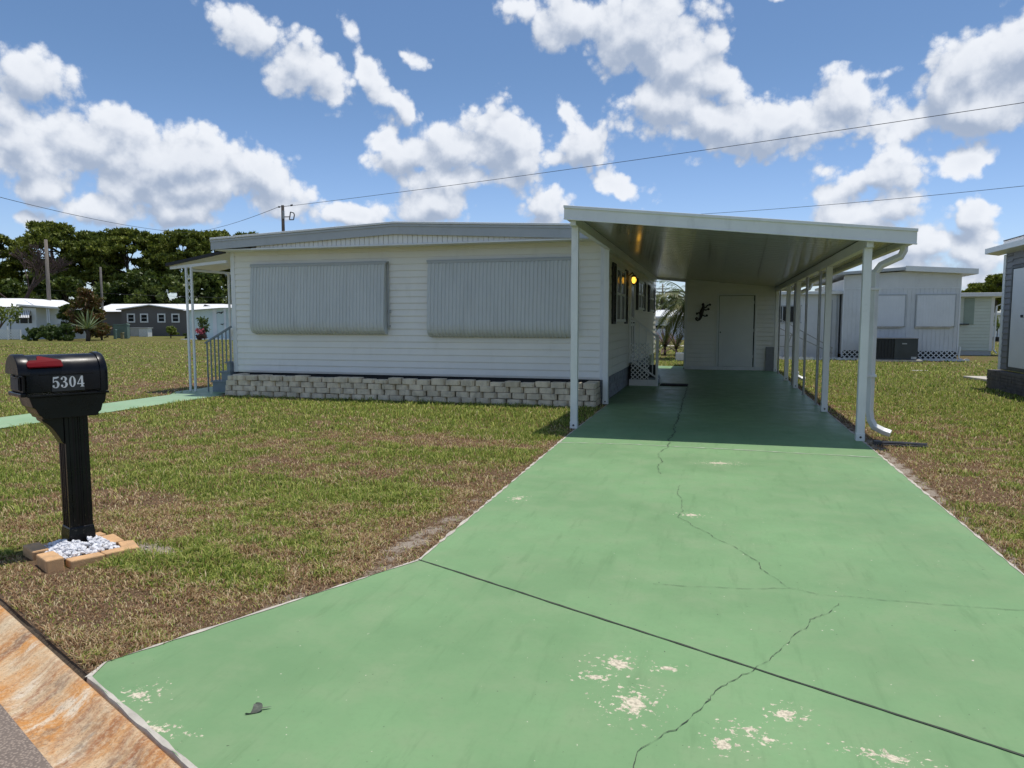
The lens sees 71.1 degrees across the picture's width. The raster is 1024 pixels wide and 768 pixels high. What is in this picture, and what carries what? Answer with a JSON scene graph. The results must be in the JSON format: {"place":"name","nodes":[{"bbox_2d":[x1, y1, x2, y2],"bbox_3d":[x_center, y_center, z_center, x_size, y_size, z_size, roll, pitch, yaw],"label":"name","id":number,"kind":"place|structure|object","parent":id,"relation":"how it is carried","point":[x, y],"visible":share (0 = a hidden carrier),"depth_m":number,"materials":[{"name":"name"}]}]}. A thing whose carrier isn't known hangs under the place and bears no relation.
{"place":"outdoors","nodes":[
{"label":"outdoors","id":0,"kind":"place"},
{"bbox_2d":[0,704,52,767],"bbox_3d":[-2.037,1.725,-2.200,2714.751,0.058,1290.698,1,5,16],"label":"street","id":1,"kind":"structure","parent":0,"point":[18,749],"depth_m":2.62,"materials":[{"name":"grey asphalt"}]},
{"bbox_2d":[0,605,180,767],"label":"gutter","id":2,"kind":"object","parent":1,"relation":"on","point":[61,713],"visible":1,"depth_m":2.83,"materials":[{"name":"orange stone"}]},
{"bbox_2d":[0,197,185,232],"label":"power line","id":3,"kind":"object","parent":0,"point":[86,217],"visible":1,"depth_m":57.43,"materials":[{"name":"black rubber"}]},
{"bbox_2d":[40,289,224,297],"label":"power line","id":4,"kind":"object","parent":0,"point":[151,295],"visible":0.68,"depth_m":82.99,"materials":[{"name":"black rubber"}]},
{"bbox_2d":[0,336,1023,673],"bbox_3d":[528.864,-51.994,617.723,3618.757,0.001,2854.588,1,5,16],"label":"lawn","id":5,"kind":"structure","parent":0,"point":[416,536],"depth_m":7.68,"materials":[{"name":"plant"}]},
{"bbox_2d":[0,327,21,339],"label":"lattice fence","id":6,"kind":"object","parent":5,"relation":"on","point":[8,336],"visible":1,"depth_m":60.58,"materials":[{"name":"white plastic"}]},
{"bbox_2d":[0,303,23,327],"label":"tree","id":7,"kind":"object","parent":5,"relation":"on","point":[3,314],"visible":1,"depth_m":43.89,"materials":[{"name":"green plant"}]},
{"bbox_2d":[0,233,26,286],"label":"pine tree","id":8,"kind":"object","parent":5,"relation":"on","point":[10,267],"visible":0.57,"depth_m":96.82,"materials":[{"name":"green plant"}]},
{"bbox_2d":[0,277,41,307],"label":"broadleaf tree","id":9,"kind":"object","parent":5,"relation":"on","point":[9,288],"visible":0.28,"depth_m":82.93,"materials":[{"name":"green plant"}]},
{"bbox_2d":[21,327,39,340],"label":"hedge bush","id":10,"kind":"object","parent":5,"relation":"on","point":[32,333],"visible":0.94,"depth_m":56.63,"materials":[{"name":"green plant"}]},
{"bbox_2d":[23,542,48,560],"bbox_3d":[-3.060,1.086,4.610,0.186,0.081,0.096,8,9,38],"label":"edging brick","id":11,"kind":"object","parent":5,"relation":"on","point":[31,551],"visible":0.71,"depth_m":4.58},
{"bbox_2d":[0,240,73,307],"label":"bare tree","id":12,"kind":"object","parent":5,"relation":"on","point":[41,264],"visible":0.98,"depth_m":76.42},
{"bbox_2d":[23,273,57,299],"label":"broadleaf tree","id":13,"kind":"object","parent":5,"relation":"on","point":[38,287],"visible":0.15,"depth_m":90.77,"materials":[{"name":"green plant"}]},
{"bbox_2d":[8,220,77,277],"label":"pine tree","id":14,"kind":"object","parent":5,"relation":"on","point":[52,233],"visible":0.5,"depth_m":93.33,"materials":[{"name":"green plant"}]},
{"bbox_2d":[0,298,85,338],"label":"white house","id":15,"kind":"structure","parent":5,"relation":"on","point":[37,313],"depth_m":62.27,"materials":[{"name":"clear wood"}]},
{"bbox_2d":[20,318,27,322],"bbox_3d":[-42.196,-5.588,61.960,0.637,0.664,0.039,0,5,0],"label":"window","id":16,"kind":"structure","parent":15,"relation":"in","point":[23,320],"depth_m":61.96,"materials":[{"name":"black glass"}]},
{"bbox_2d":[0,594,88,681],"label":"lawn edge","id":17,"kind":"object","parent":5,"relation":"on","point":[62,656],"visible":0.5,"depth_m":3.41,"materials":[{"name":"soil"}]},
{"bbox_2d":[35,323,57,340],"bbox_3d":[-36.874,-4.131,56.926,2.009,1.491,1.563,2,5,18],"label":"hedge bush","id":18,"kind":"object","parent":5,"relation":"on","point":[46,331],"visible":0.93,"depth_m":56.72,"materials":[{"name":"green plant"}]},
{"bbox_2d":[44,239,50,300],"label":"utility pole","id":19,"kind":"object","parent":5,"relation":"on","point":[48,290],"visible":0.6,"depth_m":67.49,"materials":[{"name":"grey wood"}]},
{"bbox_2d":[36,551,64,572],"bbox_3d":[-2.834,1.098,4.401,0.219,0.092,0.096,2,6,43],"label":"edging brick","id":20,"kind":"object","parent":5,"relation":"on","point":[50,561],"visible":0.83,"depth_m":4.34,"materials":[{"name":"beige brick"}]},
{"bbox_2d":[5,351,108,541],"bbox_3d":[-2.955,0.443,4.712,0.288,1.304,0.518,4,7,41],"label":"mailbox","id":21,"kind":"object","parent":5,"relation":"on","point":[62,397],"visible":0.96,"depth_m":4.68,"materials":[{"name":"black plastic"}]},
{"bbox_2d":[8,374,26,397],"bbox_3d":[-3.111,0.011,4.494,0.264,0.133,0.042,4,7,41],"label":"door","id":22,"kind":"structure","parent":21,"relation":"in","point":[17,383],"depth_m":4.44,"materials":[{"name":"black plastic"}]},
{"bbox_2d":[52,323,75,340],"bbox_3d":[-35.603,-4.132,57.049,1.651,1.479,1.879,-1,5,-10],"label":"hedge bush","id":23,"kind":"object","parent":5,"relation":"on","point":[62,329],"visible":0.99,"depth_m":56.81,"materials":[{"name":"green plant"}]},
{"bbox_2d":[56,303,73,334],"bbox_3d":[-37.894,-5.340,60.978,1.550,3.133,1.632,-4,6,-38],"label":"bush","id":24,"kind":"object","parent":5,"relation":"on","point":[61,311],"visible":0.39,"depth_m":60.67,"materials":[{"name":"green plant"}]},
{"bbox_2d":[45,275,87,323],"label":"broadleaf tree","id":25,"kind":"object","parent":5,"relation":"on","point":[65,286],"visible":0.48,"depth_m":84.60,"materials":[{"name":"green plant"}]},
{"bbox_2d":[44,535,119,559],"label":"pebbles","id":26,"kind":"object","parent":5,"relation":"on","point":[65,549],"visible":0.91,"depth_m":4.60,"materials":[{"name":"white gravel"}]},
{"bbox_2d":[63,287,106,339],"bbox_3d":[-35.606,-5.904,59.882,3.199,4.503,3.170,-4,7,-42],"label":"shrub clump","id":27,"kind":"object","parent":5,"relation":"on","point":[83,293],"visible":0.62,"depth_m":59.51,"materials":[{"name":"green plant"}]},
{"bbox_2d":[66,552,104,568],"bbox_3d":[-2.662,1.107,4.474,0.096,0.063,0.195,1,3,39],"label":"edging brick","id":28,"kind":"object","parent":5,"relation":"on","point":[79,561],"visible":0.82,"depth_m":4.44,"materials":[{"name":"beige brick"}]},
{"bbox_2d":[67,308,105,340],"bbox_3d":[-33.190,-4.717,56.116,3.532,2.727,2.859,-2,5,-22],"label":"palm tree","id":29,"kind":"object","parent":5,"relation":"on","point":[88,326],"visible":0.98,"depth_m":55.96,"materials":[{"name":"green plant"}]},
{"bbox_2d":[53,230,125,289],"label":"pine tree","id":30,"kind":"object","parent":5,"relation":"on","point":[75,249],"visible":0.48,"depth_m":93.59,"materials":[{"name":"green plant"}]},
{"bbox_2d":[89,313,112,339],"bbox_3d":[-33.799,-4.723,58.979,2.100,2.339,2.384,-1,5,-9],"label":"bush","id":31,"kind":"object","parent":5,"relation":"on","point":[99,332],"visible":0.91,"depth_m":58.57,"materials":[{"name":"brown plant"}]},
{"bbox_2d":[96,532,105,535],"bbox_3d":[-2.900,1.071,4.920,0.096,0.056,0.186,4,9,37],"label":"edging brick","id":32,"kind":"object","parent":5,"relation":"on","point":[100,534],"visible":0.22,"depth_m":4.96,"materials":[{"name":"beige brick"}]},
{"bbox_2d":[99,267,103,308],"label":"utility pole","id":33,"kind":"object","parent":5,"relation":"on","point":[101,287],"visible":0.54,"depth_m":79.57,"materials":[{"name":"grey wood"}]},
{"bbox_2d":[91,279,130,307],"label":"broadleaf tree","id":34,"kind":"object","parent":5,"relation":"on","point":[116,288],"visible":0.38,"depth_m":88.58,"materials":[{"name":"green plant"}]},
{"bbox_2d":[0,387,224,427],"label":"walkway","id":35,"kind":"structure","parent":5,"relation":"on","point":[15,420],"depth_m":13.29,"materials":[{"name":"green paint"}]},
{"bbox_2d":[165,251,232,390],"bbox_3d":[-6.478,-1.391,16.049,1.510,2.978,1.690,1,5,16],"label":"porch awning","id":36,"kind":"object","parent":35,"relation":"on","point":[216,262],"visible":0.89,"depth_m":15.36,"materials":[{"name":"white metal"}]},
{"bbox_2d":[204,326,235,391],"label":"porch steps","id":37,"kind":"structure","parent":35,"relation":"on","point":[219,385],"depth_m":15.25,"materials":[{"name":"blue paint"}]},
{"bbox_2d":[101,534,123,545],"bbox_3d":[-2.724,1.075,4.879,0.186,0.056,0.096,8,7,40],"label":"edging brick","id":38,"kind":"object","parent":5,"relation":"on","point":[113,538],"visible":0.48,"depth_m":4.87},
{"bbox_2d":[113,330,116,338],"bbox_3d":[-34.987,-4.382,63.195,0.262,0.825,0.283,0,5,0],"label":"utility pedestal","id":39,"kind":"object","parent":5,"relation":"on","point":[115,333],"visible":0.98,"depth_m":63.10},
{"bbox_2d":[100,546,131,559],"bbox_3d":[-2.550,1.096,4.616,0.096,0.060,0.158,0,4,41],"label":"edging brick","id":40,"kind":"object","parent":5,"relation":"on","point":[109,552],"visible":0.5,"depth_m":4.59,"materials":[{"name":"beige brick"}]},
{"bbox_2d":[113,324,129,337],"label":"transformer box","id":41,"kind":"object","parent":5,"relation":"on","point":[119,328],"visible":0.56,"depth_m":66.05,"materials":[{"name":"green metal"}]},
{"bbox_2d":[81,226,169,293],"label":"pine tree","id":42,"kind":"object","parent":5,"relation":"on","point":[113,241],"visible":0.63,"depth_m":92.20,"materials":[{"name":"green plant"}]},
{"bbox_2d":[123,324,128,338],"bbox_3d":[-34.543,-4.737,64.213,0.346,1.357,0.366,0,5,0],"label":"utility pedestal","id":43,"kind":"object","parent":5,"relation":"on","point":[126,331],"visible":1,"depth_m":64.10,"materials":[{"name":"green metal"}]},
{"bbox_2d":[118,540,138,551],"bbox_3d":[-2.541,1.088,4.750,0.096,0.053,0.219,-2,5,-37],"label":"edging brick","id":44,"kind":"object","parent":5,"relation":"on","point":[132,544],"visible":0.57,"depth_m":4.75,"materials":[{"name":"beige brick"}]},
{"bbox_2d":[130,327,152,336],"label":"outdoor unit","id":45,"kind":"object","parent":5,"relation":"on","point":[141,331],"visible":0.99,"depth_m":73.11,"materials":[{"name":"white metal"}]},
{"bbox_2d":[122,268,169,303],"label":"broadleaf tree","id":46,"kind":"object","parent":5,"relation":"on","point":[147,285],"visible":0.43,"depth_m":87.80,"materials":[{"name":"green plant"}]},
{"bbox_2d":[130,233,178,276],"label":"pine tree","id":47,"kind":"object","parent":5,"relation":"on","point":[153,237],"visible":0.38,"depth_m":93.86,"materials":[{"name":"green plant"}]},
{"bbox_2d":[103,304,231,335],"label":"taupe house","id":48,"kind":"structure","parent":5,"relation":"on","point":[159,318],"depth_m":76.01,"materials":[{"name":"black paint"}]},
{"bbox_2d":[127,314,134,322],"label":"window","id":49,"kind":"structure","parent":48,"relation":"in","point":[130,317],"depth_m":75.93,"materials":[{"name":"black glass"}]},
{"bbox_2d":[140,314,148,322],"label":"window","id":50,"kind":"structure","parent":48,"relation":"in","point":[143,317],"depth_m":75.93,"materials":[{"name":"black glass"}]},
{"bbox_2d":[157,314,165,322],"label":"window","id":51,"kind":"structure","parent":48,"relation":"in","point":[161,318],"depth_m":75.93,"materials":[{"name":"black glass"}]},
{"bbox_2d":[171,314,179,322],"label":"window","id":52,"kind":"structure","parent":48,"relation":"in","point":[175,318],"depth_m":75.93,"materials":[{"name":"black glass"}]},
{"bbox_2d":[166,326,178,337],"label":"bush","id":53,"kind":"object","parent":5,"relation":"on","point":[171,330],"visible":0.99,"depth_m":65.81,"materials":[{"name":"green plant"}]},
{"bbox_2d":[155,270,206,303],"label":"broadleaf tree","id":54,"kind":"object","parent":5,"relation":"on","point":[176,283],"visible":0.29,"depth_m":86.44,"materials":[{"name":"green plant"}]},
{"bbox_2d":[151,228,214,291],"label":"pine tree","id":55,"kind":"object","parent":5,"relation":"on","point":[175,239],"visible":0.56,"depth_m":91.28,"materials":[{"name":"green plant"}]},
{"bbox_2d":[195,327,207,339],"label":"flowering plant","id":56,"kind":"object","parent":5,"relation":"on","point":[201,335],"visible":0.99,"depth_m":58.42,"materials":[{"name":"pink plant"}]},
{"bbox_2d":[196,316,210,339],"bbox_3d":[-25.445,-4.607,59.026,1.309,2.011,1.083,0,5,0],"label":"leggy shrub","id":57,"kind":"object","parent":5,"relation":"on","point":[202,322],"visible":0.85,"depth_m":58.89,"materials":[{"name":"green plant"}]},
{"bbox_2d":[181,306,231,339],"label":"aqua garage","id":58,"kind":"structure","parent":5,"relation":"on","point":[216,320],"depth_m":61.98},
{"bbox_2d":[188,229,230,285],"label":"pine tree","id":59,"kind":"object","parent":5,"relation":"on","point":[205,240],"visible":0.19,"depth_m":94.32,"materials":[{"name":"green plant"}]},
{"bbox_2d":[194,272,231,304],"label":"broadleaf tree","id":60,"kind":"object","parent":5,"relation":"on","point":[210,284],"visible":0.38,"depth_m":88.59,"materials":[{"name":"green plant"}]},
{"bbox_2d":[222,231,257,280],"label":"pine tree","id":61,"kind":"object","parent":5,"relation":"on","point":[244,233],"visible":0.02,"depth_m":93.97,"materials":[{"name":"green plant"}]},
{"bbox_2d":[278,204,294,230],"bbox_3d":[-14.275,-6.934,45.723,1.047,8.926,0.296,0,5,0],"label":"utility pole","id":62,"kind":"object","parent":5,"relation":"on","point":[283,216],"visible":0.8,"depth_m":45.36,"materials":[{"name":"grey wood"}]},
{"bbox_2d":[186,207,277,232],"bbox_3d":[-26.971,-14.684,65.687,0.029,3.450,47.768,-3,6,-31],"label":"power line","id":63,"kind":"object","parent":62,"relation":"attached to","point":[238,221],"visible":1,"depth_m":55.75,"materials":[{"name":"black rubber"}]},
{"bbox_2d":[293,102,1023,205],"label":"power line","id":64,"kind":"object","parent":62,"relation":"attached to","point":[692,151],"visible":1,"depth_m":30.33,"materials":[{"name":"black rubber"}]},
{"bbox_2d":[225,373,600,406],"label":"planter wall","id":65,"kind":"structure","parent":5,"relation":"on","point":[413,389],"depth_m":13.52,"materials":[{"name":"white stone"}]},
{"bbox_2d":[210,221,655,402],"bbox_3d":[-0.501,-1.949,19.611,8.230,3.500,12.530,1,5,16],"label":"mobile home","id":66,"kind":"object","parent":5,"relation":"on","point":[491,301],"visible":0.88,"depth_m":14.02,"materials":[{"name":"white"}]},
{"bbox_2d":[616,266,625,321],"bbox_3d":[2.275,-1.848,14.968,0.060,1.100,1.450,1,5,16],"label":"window","id":67,"kind":"structure","parent":66,"relation":"in","point":[621,274],"depth_m":14.94,"materials":[{"name":"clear glass"}]},
{"bbox_2d":[631,283,634,357],"bbox_3d":[2.909,-1.538,17.152,0.111,1.985,0.820,1,5,16],"label":"door","id":68,"kind":"structure","parent":66,"relation":"in","point":[633,286],"depth_m":17.20,"materials":[{"name":"white paint"}]},
{"bbox_2d":[638,280,644,309],"bbox_3d":[3.442,-2.356,19.089,0.060,0.760,1.430,1,5,16],"label":"window","id":69,"kind":"structure","parent":66,"relation":"in","point":[641,284],"depth_m":19.04,"materials":[{"name":"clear glass"}]},
{"bbox_2d":[650,287,653,311],"bbox_3d":[4.375,-2.642,22.398,0.060,0.760,1.330,1,5,16],"label":"window","id":70,"kind":"structure","parent":66,"relation":"in","point":[651,288],"depth_m":22.35,"materials":[{"name":"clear glass"}]},
{"bbox_2d":[655,329,675,354],"bbox_3d":[6.923,-1.970,32.702,1.645,1.295,2.089,3,6,35],"label":"purple shrub","id":71,"kind":"object","parent":5,"relation":"on","point":[667,342],"visible":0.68,"depth_m":32.64,"materials":[{"name":"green plant"}]},
{"bbox_2d":[655,310,683,339],"bbox_3d":[13.750,-5.214,62.809,14.800,2.550,6.800,0,5,0],"label":"bungalow","id":72,"kind":"object","parent":5,"relation":"on","point":[659,314],"visible":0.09,"depth_m":60.05,"materials":[{"name":"paint"}]},
{"bbox_2d":[656,280,684,346],"bbox_3d":[7.022,-2.726,28.943,3.297,3.449,3.288,0,5,3],"label":"palm","id":73,"kind":"object","parent":5,"relation":"on","point":[677,314],"visible":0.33,"depth_m":28.87,"materials":[{"name":"green plant"}]},
{"bbox_2d":[661,331,683,355],"bbox_3d":[7.270,-1.855,31.715,1.958,1.238,1.861,1,5,16],"label":"purple shrub","id":74,"kind":"object","parent":5,"relation":"on","point":[674,342],"visible":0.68,"depth_m":31.66,"materials":[{"name":"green plant"}]},
{"bbox_2d":[668,293,677,309],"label":"broadleaf tree","id":75,"kind":"object","parent":5,"relation":"on","point":[673,300],"visible":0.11,"depth_m":95.47,"materials":[{"name":"green plant"}]},
{"bbox_2d":[676,353,683,360],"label":"planter block","id":76,"kind":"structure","parent":5,"relation":"on","point":[679,356],"depth_m":27.89,"materials":[{"name":"white concrete"}]},
{"bbox_2d":[780,319,831,357],"bbox_3d":[11.342,-2.006,29.183,3.209,1.973,0.090,1,5,16],"label":"stair railing","id":77,"kind":"object","parent":5,"relation":"on","point":[791,335],"visible":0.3,"depth_m":29.05,"materials":[{"name":"metal"}]},
{"bbox_2d":[777,291,842,358],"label":"side addition","id":78,"kind":"structure","parent":5,"relation":"on","point":[812,320],"depth_m":29.54,"materials":[{"name":"paint"}]},
{"bbox_2d":[778,305,801,322],"bbox_3d":[11.257,-2.902,29.800,1.470,0.740,0.037,1,5,16],"label":"window","id":79,"kind":"structure","parent":78,"relation":"in","point":[783,307],"depth_m":29.76,"materials":[{"name":"grey glass"}]},
{"bbox_2d":[779,357,857,359],"bbox_3d":[11.884,-1.028,28.640,3.590,0.105,0.040,1,5,16],"label":"garden edging","id":80,"kind":"object","parent":5,"relation":"on","point":[813,358],"visible":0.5,"depth_m":28.50,"materials":[{"name":"white concrete"}]},
{"bbox_2d":[805,266,978,358],"bbox_3d":[16.337,-3.153,32.600,5.330,3.657,10.000,1,5,16],"label":"neighbour home","id":81,"kind":"object","parent":5,"relation":"on","point":[922,304],"visible":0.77,"depth_m":27.95,"materials":[{"name":"paint"}]},
{"bbox_2d":[876,338,922,361],"bbox_3d":[14.583,-1.326,27.571,1.950,0.885,1.100,1,5,16],"label":"air conditioner","id":82,"kind":"object","parent":5,"relation":"on","point":[898,349],"visible":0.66,"depth_m":27.14,"materials":[{"name":"metal"}]},
{"bbox_2d":[873,440,927,447],"bbox_3d":[4.713,0.727,8.693,0.581,0.051,0.155,1,5,16],"label":"drain pipe","id":83,"kind":"object","parent":5,"relation":"on","point":[894,443],"visible":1,"depth_m":8.68,"materials":[{"name":"metal"}]},
{"bbox_2d":[918,358,969,360],"bbox_3d":[16.559,-0.932,27.538,1.790,0.105,0.040,1,5,16],"label":"garden edging","id":84,"kind":"object","parent":5,"relation":"on","point":[936,359],"visible":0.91,"depth_m":27.53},
{"bbox_2d":[961,282,983,292],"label":"pine tree","id":85,"kind":"object","parent":5,"relation":"on","point":[973,287],"visible":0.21,"depth_m":98.64,"materials":[{"name":"green plant"}]},
{"bbox_2d":[963,376,987,381],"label":"step slab","id":86,"kind":"structure","parent":5,"relation":"on","point":[983,378],"depth_m":18.51,"materials":[{"name":"concrete"}]},
{"bbox_2d":[957,292,1001,355],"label":"green house","id":87,"kind":"structure","parent":5,"relation":"on","point":[976,326],"depth_m":32.12,"materials":[{"name":"wood"}]},
{"bbox_2d":[981,273,1002,308],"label":"pine tree","id":88,"kind":"object","parent":5,"relation":"on","point":[993,283],"visible":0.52,"depth_m":91.08,"materials":[{"name":"green plant"}]},
{"bbox_2d":[993,313,1000,336],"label":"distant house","id":89,"kind":"structure","parent":5,"relation":"on","point":[998,314],"depth_m":62.02,"materials":[{"name":"white"}]},
{"bbox_2d":[994,316,999,341],"bbox_3d":[37.151,-4.278,55.053,0.948,2.026,1.038,2,5,18],"label":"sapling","id":90,"kind":"object","parent":5,"relation":"on","point":[997,327],"visible":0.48,"depth_m":54.90,"materials":[{"name":"green plant"}]},
{"bbox_2d":[985,235,1023,395],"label":"grey home","id":91,"kind":"object","parent":5,"relation":"on","point":[1011,349],"visible":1,"depth_m":15.41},
{"bbox_2d":[1008,268,1023,368],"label":"door","id":92,"kind":"structure","parent":91,"relation":"in","point":[1016,341],"depth_m":15.17,"materials":[{"name":"metal"}]},
{"bbox_2d":[0,0,1023,312],"label":"sky","id":93,"kind":"structure","parent":0,"point":[199,115],"materials":[{"name":"blue"}]},
{"bbox_2d":[84,366,1023,767],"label":"driveway","id":94,"kind":"structure","parent":0,"point":[724,568],"depth_m":3.45,"materials":[{"name":"green paint"}]},
{"bbox_2d":[245,702,271,714],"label":"dead leaf","id":95,"kind":"object","parent":94,"relation":"on","point":[257,706],"visible":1,"depth_m":2.76,"materials":[{"name":"grey plant"}]},
{"bbox_2d":[629,316,660,385],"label":"entry steps","id":96,"kind":"structure","parent":94,"relation":"on","point":[643,373],"depth_m":16.77,"materials":[{"name":"white paint"}]},
{"bbox_2d":[660,383,687,385],"bbox_3d":[3.828,0.017,16.917,0.630,0.021,0.480,1,5,16],"label":"door mat","id":97,"kind":"object","parent":94,"relation":"on","point":[668,384],"depth_m":16.86,"materials":[{"name":"black rubber"}]},
{"bbox_2d":[684,279,775,370],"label":"storage shed","id":98,"kind":"structure","parent":94,"relation":"on","point":[734,329],"depth_m":22.12,"materials":[{"name":"white"}]},
{"bbox_2d":[695,303,710,320],"bbox_3d":[5.941,-2.236,22.283,0.475,0.580,0.148,1,5,16],"label":"gecko ornament","id":99,"kind":"object","parent":98,"relation":"attached to","point":[701,312],"visible":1,"depth_m":22.25,"materials":[{"name":"metal"}]},
{"bbox_2d":[718,296,753,366],"bbox_3d":[6.898,-1.620,22.057,1.017,2.171,0.063,1,5,16],"label":"door","id":100,"kind":"structure","parent":98,"relation":"in","point":[736,313],"depth_m":22.06,"materials":[{"name":"white paint"}]},
{"bbox_2d":[718,295,754,366],"bbox_3d":[6.914,-1.627,22.092,1.053,2.189,0.006,1,5,16],"label":"doorway","id":101,"kind":"structure","parent":98,"relation":"in","point":[733,295],"depth_m":21.98,"materials":[{"name":"white wood"}]},
{"bbox_2d":[563,205,917,440],"bbox_3d":[4.688,-1.419,16.015,4.275,3.046,14.368,1,5,16],"label":"carport","id":102,"kind":"object","parent":94,"relation":"on","point":[790,256],"visible":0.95,"depth_m":10.76,"materials":[{"name":"paint"}]},
{"bbox_2d":[765,347,773,370],"bbox_3d":[7.852,-0.765,21.814,0.260,0.720,0.113,1,5,16],"label":"leaning board","id":103,"kind":"object","parent":94,"relation":"on","point":[769,360],"visible":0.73,"depth_m":21.81,"materials":[{"name":"grey wood"}]},
{"bbox_2d":[656,286,680,309],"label":"tree","id":104,"kind":"object","parent":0,"point":[662,300],"visible":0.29,"depth_m":69.54,"materials":[{"name":"green plant"}]},
{"bbox_2d":[707,186,1020,213],"bbox_3d":[25.947,-13.474,52.005,30.633,0.524,0.031,4,7,41],"label":"power line","id":105,"kind":"object","parent":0,"point":[867,201],"visible":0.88,"depth_m":51.75,"materials":[{"name":"black rubber"}]},
{"bbox_2d":[982,282,1000,312],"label":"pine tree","id":106,"kind":"object","parent":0,"point":[999,307],"visible":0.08,"depth_m":98.84,"materials":[{"name":"green plant"}]}
]}

